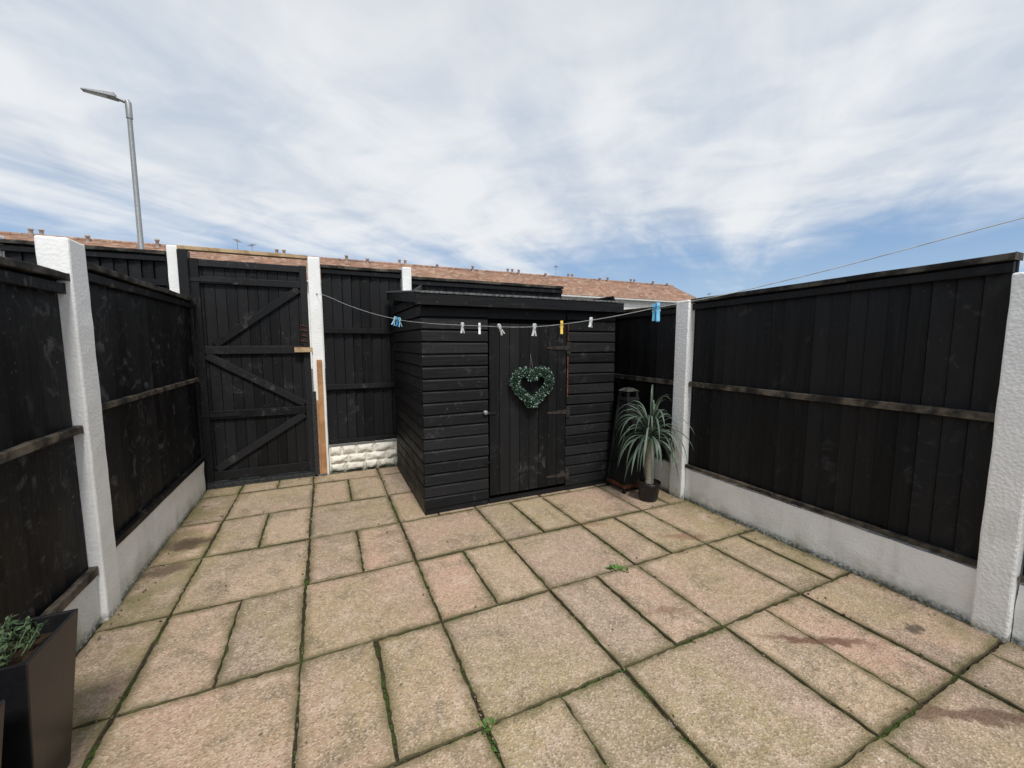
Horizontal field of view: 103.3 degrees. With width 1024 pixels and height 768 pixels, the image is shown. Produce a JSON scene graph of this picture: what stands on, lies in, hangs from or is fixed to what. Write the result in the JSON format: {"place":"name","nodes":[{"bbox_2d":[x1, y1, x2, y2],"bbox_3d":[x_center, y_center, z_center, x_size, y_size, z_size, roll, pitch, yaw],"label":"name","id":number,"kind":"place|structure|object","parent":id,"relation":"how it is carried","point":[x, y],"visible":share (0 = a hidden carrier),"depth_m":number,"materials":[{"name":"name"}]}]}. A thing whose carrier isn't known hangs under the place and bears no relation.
{"place":"outdoors","nodes":[
{"label":"outdoors","id":0,"kind":"place"},
{"bbox_2d":[216,369,385,481],"bbox_3d":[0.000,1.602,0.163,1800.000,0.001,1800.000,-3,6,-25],"label":"ground","id":1,"kind":"structure","parent":0,"point":[327,425],"depth_m":8.03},
{"bbox_2d":[0,235,4,256],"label":"concrete fence post","id":2,"kind":"object","parent":1,"relation":"on","point":[2,253],"visible":0.03,"depth_m":3.60,"materials":[{"name":"white concrete"}]},
{"bbox_2d":[0,239,169,289],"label":"wooden fence","id":3,"kind":"object","parent":2,"relation":"attached to","point":[146,265],"visible":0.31,"depth_m":3.92,"materials":[{"name":"black wood"}]},
{"bbox_2d":[34,235,121,622],"bbox_3d":[-2.357,0.300,2.219,0.132,2.115,0.174,-3,6,-25],"label":"concrete fence post","id":4,"kind":"object","parent":1,"relation":"on","point":[64,255],"visible":0.64,"depth_m":2.18,"materials":[{"name":"white concrete"}]},
{"bbox_2d":[63,577,100,654],"bbox_3d":[-1.938,1.293,1.419,0.066,0.308,1.797,-3,6,-25],"label":"concrete gravel board","id":5,"kind":"object","parent":1,"relation":"on","point":[85,602],"visible":0.23,"depth_m":2.13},
{"bbox_2d":[0,256,98,623],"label":"wooden fence","id":6,"kind":"object","parent":5,"relation":"on","point":[44,570],"visible":0.86,"depth_m":1.87,"materials":[{"name":"black wood"}]},
{"bbox_2d":[80,87,143,248],"bbox_3d":[-10.655,-3.612,11.072,1.012,8.150,0.292,-3,6,-25],"label":"street lamp","id":7,"kind":"object","parent":1,"relation":"on","point":[114,97],"visible":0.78,"depth_m":10.94,"materials":[{"name":"metal"}]},
{"bbox_2d":[116,462,205,598],"bbox_3d":[-2.807,1.072,3.299,0.078,0.366,2.014,-3,6,-25],"label":"concrete gravel board","id":8,"kind":"object","parent":1,"relation":"on","point":[140,546],"visible":0.65,"depth_m":2.99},
{"bbox_2d":[86,261,205,546],"bbox_3d":[-2.813,0.062,3.209,0.115,1.665,2.041,-3,6,-25],"label":"wooden fence","id":9,"kind":"object","parent":8,"relation":"on","point":[147,378],"visible":0.89,"depth_m":2.93,"materials":[{"name":"black wood"}]},
{"bbox_2d":[166,245,179,292],"bbox_3d":[-3.411,-0.121,4.205,0.102,2.550,0.104,-3,6,-25],"label":"concrete fence post","id":10,"kind":"object","parent":1,"relation":"on","point":[172,268],"visible":0.17,"depth_m":4.05,"materials":[{"name":"white concrete"}]},
{"bbox_2d":[307,257,329,475],"bbox_3d":[-2.230,-0.158,4.673,0.129,2.530,0.124,-3,6,-25],"label":"concrete fence post","id":11,"kind":"object","parent":1,"relation":"on","point":[315,303],"visible":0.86,"depth_m":4.57,"materials":[{"name":"white concrete"}]},
{"bbox_2d":[176,245,326,489],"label":"wooden gate","id":12,"kind":"structure","parent":11,"relation":"attached to","point":[260,412],"depth_m":4.39,"materials":[{"name":"black stained wood"},{"name":"pale bare timber"},{"name":"iron"}]},
{"bbox_2d":[316,217,1023,326],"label":"clothes line","id":13,"kind":"object","parent":11,"relation":"attached to","point":[751,288],"visible":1,"depth_m":1.79,"materials":[{"name":"grey plastic"}]},
{"bbox_2d":[460,322,464,332],"bbox_3d":[-0.379,-0.430,3.095,0.031,0.082,0.023,-5,8,-42],"label":"clothes peg","id":14,"kind":"object","parent":13,"relation":"hanging from","point":[462,326],"visible":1,"depth_m":3.09,"materials":[{"name":"white plastic"}]},
{"bbox_2d":[478,323,480,333],"bbox_3d":[-0.239,-0.408,2.982,0.023,0.082,0.031,0,6,-3],"label":"clothes peg","id":15,"kind":"object","parent":13,"relation":"hanging from","point":[479,327],"visible":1,"depth_m":2.97,"materials":[{"name":"white plastic"}]},
{"bbox_2d":[497,324,504,334],"bbox_3d":[-0.080,-0.387,2.862,0.031,0.082,0.024,-37,25,-28],"label":"clothes peg","id":16,"kind":"object","parent":13,"relation":"hanging from","point":[500,328],"visible":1,"depth_m":2.86,"materials":[{"name":"white plastic"}]},
{"bbox_2d":[531,323,535,335],"bbox_3d":[0.147,-0.358,2.667,0.031,0.082,0.024,0,5,-31],"label":"clothes peg","id":17,"kind":"object","parent":13,"relation":"hanging from","point":[534,330],"visible":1,"depth_m":2.66,"materials":[{"name":"white plastic"}]},
{"bbox_2d":[560,321,563,333],"bbox_3d":[0.310,-0.354,2.533,0.023,0.082,0.031,0,6,2],"label":"clothes peg","id":18,"kind":"object","parent":13,"relation":"hanging from","point":[561,327],"visible":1,"depth_m":2.52,"materials":[{"name":"yellow plastic"}]},
{"bbox_2d":[588,317,592,327],"bbox_3d":[0.467,-0.366,2.401,0.020,0.059,0.026,5,-1,42],"label":"clothes peg","id":19,"kind":"object","parent":13,"relation":"hanging from","point":[590,322],"visible":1,"depth_m":2.40,"materials":[{"name":"white plastic"}]},
{"bbox_2d":[652,303,655,320],"bbox_3d":[0.760,-0.383,2.160,0.025,0.090,0.033,4,13,36],"label":"clothes peg","id":20,"kind":"object","parent":13,"relation":"hanging from","point":[654,312],"visible":0.95,"depth_m":2.15,"materials":[{"name":"blue plastic"}]},
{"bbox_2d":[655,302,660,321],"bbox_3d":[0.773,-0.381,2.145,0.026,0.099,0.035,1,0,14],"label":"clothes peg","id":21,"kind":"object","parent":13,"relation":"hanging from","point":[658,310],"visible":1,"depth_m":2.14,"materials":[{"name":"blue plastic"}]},
{"bbox_2d":[329,439,397,472],"bbox_3d":[-1.783,0.897,5.048,0.900,0.355,0.092,-3,6,-25],"label":"rockfaced gravel board","id":22,"kind":"object","parent":1,"relation":"on","point":[345,457],"visible":0.8,"depth_m":5.00,"materials":[{"name":"beige paint"}]},
{"bbox_2d":[320,264,400,444],"bbox_3d":[-1.787,-0.336,4.925,0.901,2.110,0.114,-3,6,-25],"label":"wooden fence","id":23,"kind":"object","parent":22,"relation":"on","point":[359,352],"visible":0.86,"depth_m":4.89,"materials":[{"name":"black wood"}]},
{"bbox_2d":[644,453,669,492],"bbox_3d":[1.229,0.891,5.174,0.077,0.346,2.178,-3,6,-25],"label":"concrete gravel board","id":24,"kind":"object","parent":1,"relation":"on","point":[662,474],"visible":0.09,"depth_m":4.30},
{"bbox_2d":[611,304,676,460],"bbox_3d":[1.229,-0.090,5.074,0.116,1.631,2.176,-3,6,-25],"label":"wooden fence","id":25,"kind":"object","parent":24,"relation":"on","point":[644,351],"visible":0.22,"depth_m":4.47,"materials":[{"name":"black wood"}]},
{"bbox_2d":[669,300,694,498],"bbox_3d":[1.710,0.181,4.032,0.149,1.985,0.159,-3,6,-25],"label":"concrete fence post","id":26,"kind":"object","parent":1,"relation":"on","point":[684,346],"visible":0.73,"depth_m":3.97,"materials":[{"name":"white concrete"}]},
{"bbox_2d":[684,468,976,623],"bbox_3d":[2.170,1.098,3.150,0.076,0.345,1.992,-3,6,-25],"label":"concrete gravel board","id":27,"kind":"object","parent":1,"relation":"on","point":[942,583],"visible":0.84,"depth_m":2.77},
{"bbox_2d":[685,251,1023,566],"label":"wooden fence","id":28,"kind":"object","parent":27,"relation":"on","point":[867,401],"visible":0.95,"depth_m":2.67,"materials":[{"name":"black wood"}]},
{"bbox_2d":[970,272,1023,642],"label":"concrete fence post","id":29,"kind":"object","parent":1,"relation":"on","point":[1000,563],"visible":0.94,"depth_m":2.09,"materials":[{"name":"white concrete"}]},
{"bbox_2d":[1012,583,1023,646],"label":"concrete gravel board","id":30,"kind":"object","parent":1,"relation":"on","point":[1018,633],"visible":0.89,"depth_m":2.09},
{"bbox_2d":[1019,564,1023,582],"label":"wooden fence","id":31,"kind":"object","parent":30,"relation":"on","point":[1022,578],"visible":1,"depth_m":2.08,"materials":[{"name":"black wood"}]},
{"bbox_2d":[0,228,695,368],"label":"terraced houses","id":32,"kind":"structure","parent":0,"point":[633,295],"depth_m":31.99,"materials":[{"name":"tile"}]},
{"bbox_2d":[401,267,411,290],"bbox_3d":[-1.310,-0.188,5.119,0.114,2.500,0.124,-3,6,-25],"label":"concrete fence post","id":33,"kind":"object","parent":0,"point":[406,283],"visible":0.15,"depth_m":4.95,"materials":[{"name":"white concrete"}]},
{"bbox_2d":[411,276,563,297],"bbox_3d":[-0.270,-0.374,5.623,2.211,2.046,0.118,-3,6,-25],"label":"wooden fence","id":34,"kind":"object","parent":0,"point":[465,286],"visible":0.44,"depth_m":5.46,"materials":[{"name":"black wood"}]},
{"bbox_2d":[0,0,1023,297],"label":"sky","id":35,"kind":"structure","parent":0,"point":[700,148],"materials":[{"name":"blue"}]},
{"bbox_2d":[67,466,1023,767],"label":"patio paving","id":36,"kind":"structure","parent":0,"point":[727,698],"depth_m":2.06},
{"bbox_2d":[0,699,4,767],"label":"tall square planter","id":37,"kind":"object","parent":36,"relation":"on","point":[2,706],"visible":1,"depth_m":1.17,"materials":[{"name":"black plastic"}]},
{"bbox_2d":[0,608,77,767],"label":"tall square planter","id":38,"kind":"object","parent":36,"relation":"on","point":[37,664],"visible":1,"depth_m":1.35,"materials":[{"name":"black plastic"}]},
{"bbox_2d":[386,284,624,515],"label":"garden shed","id":39,"kind":"structure","parent":36,"relation":"on","point":[472,430],"depth_m":3.91,"materials":[{"name":"wood"}]},
{"bbox_2d":[509,354,554,408],"bbox_3d":[0.200,-0.022,3.917,0.497,0.538,0.103,-3,6,-25],"label":"heart wreath","id":40,"kind":"object","parent":39,"relation":"attached to","point":[528,374],"visible":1,"depth_m":3.90,"materials":[{"name":"green plant"}]},
{"bbox_2d":[73,470,1023,767],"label":"weeds","id":41,"kind":"object","parent":36,"relation":"on","point":[491,719],"visible":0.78,"depth_m":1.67,"materials":[{"name":"green plant"}]},
{"bbox_2d":[76,465,1023,767],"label":"paving joints","id":42,"kind":"object","parent":36,"relation":"on","point":[386,701],"visible":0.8,"depth_m":1.96,"materials":[{"name":"green plant"}]},
{"bbox_2d":[606,387,644,493],"bbox_3d":[1.224,0.578,4.309,0.298,1.080,0.298,-3,6,-25],"label":"wooden obelisk lantern","id":43,"kind":"object","parent":36,"relation":"on","point":[619,472],"visible":0.85,"depth_m":4.25,"materials":[{"name":"brown wood"}]},
{"bbox_2d":[615,385,692,501],"bbox_3d":[1.339,0.587,3.914,0.677,1.133,0.760,1,6,9],"label":"potted yucca","id":44,"kind":"object","parent":36,"relation":"on","point":[649,485],"visible":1,"depth_m":3.90,"materials":[{"name":"green plant"}]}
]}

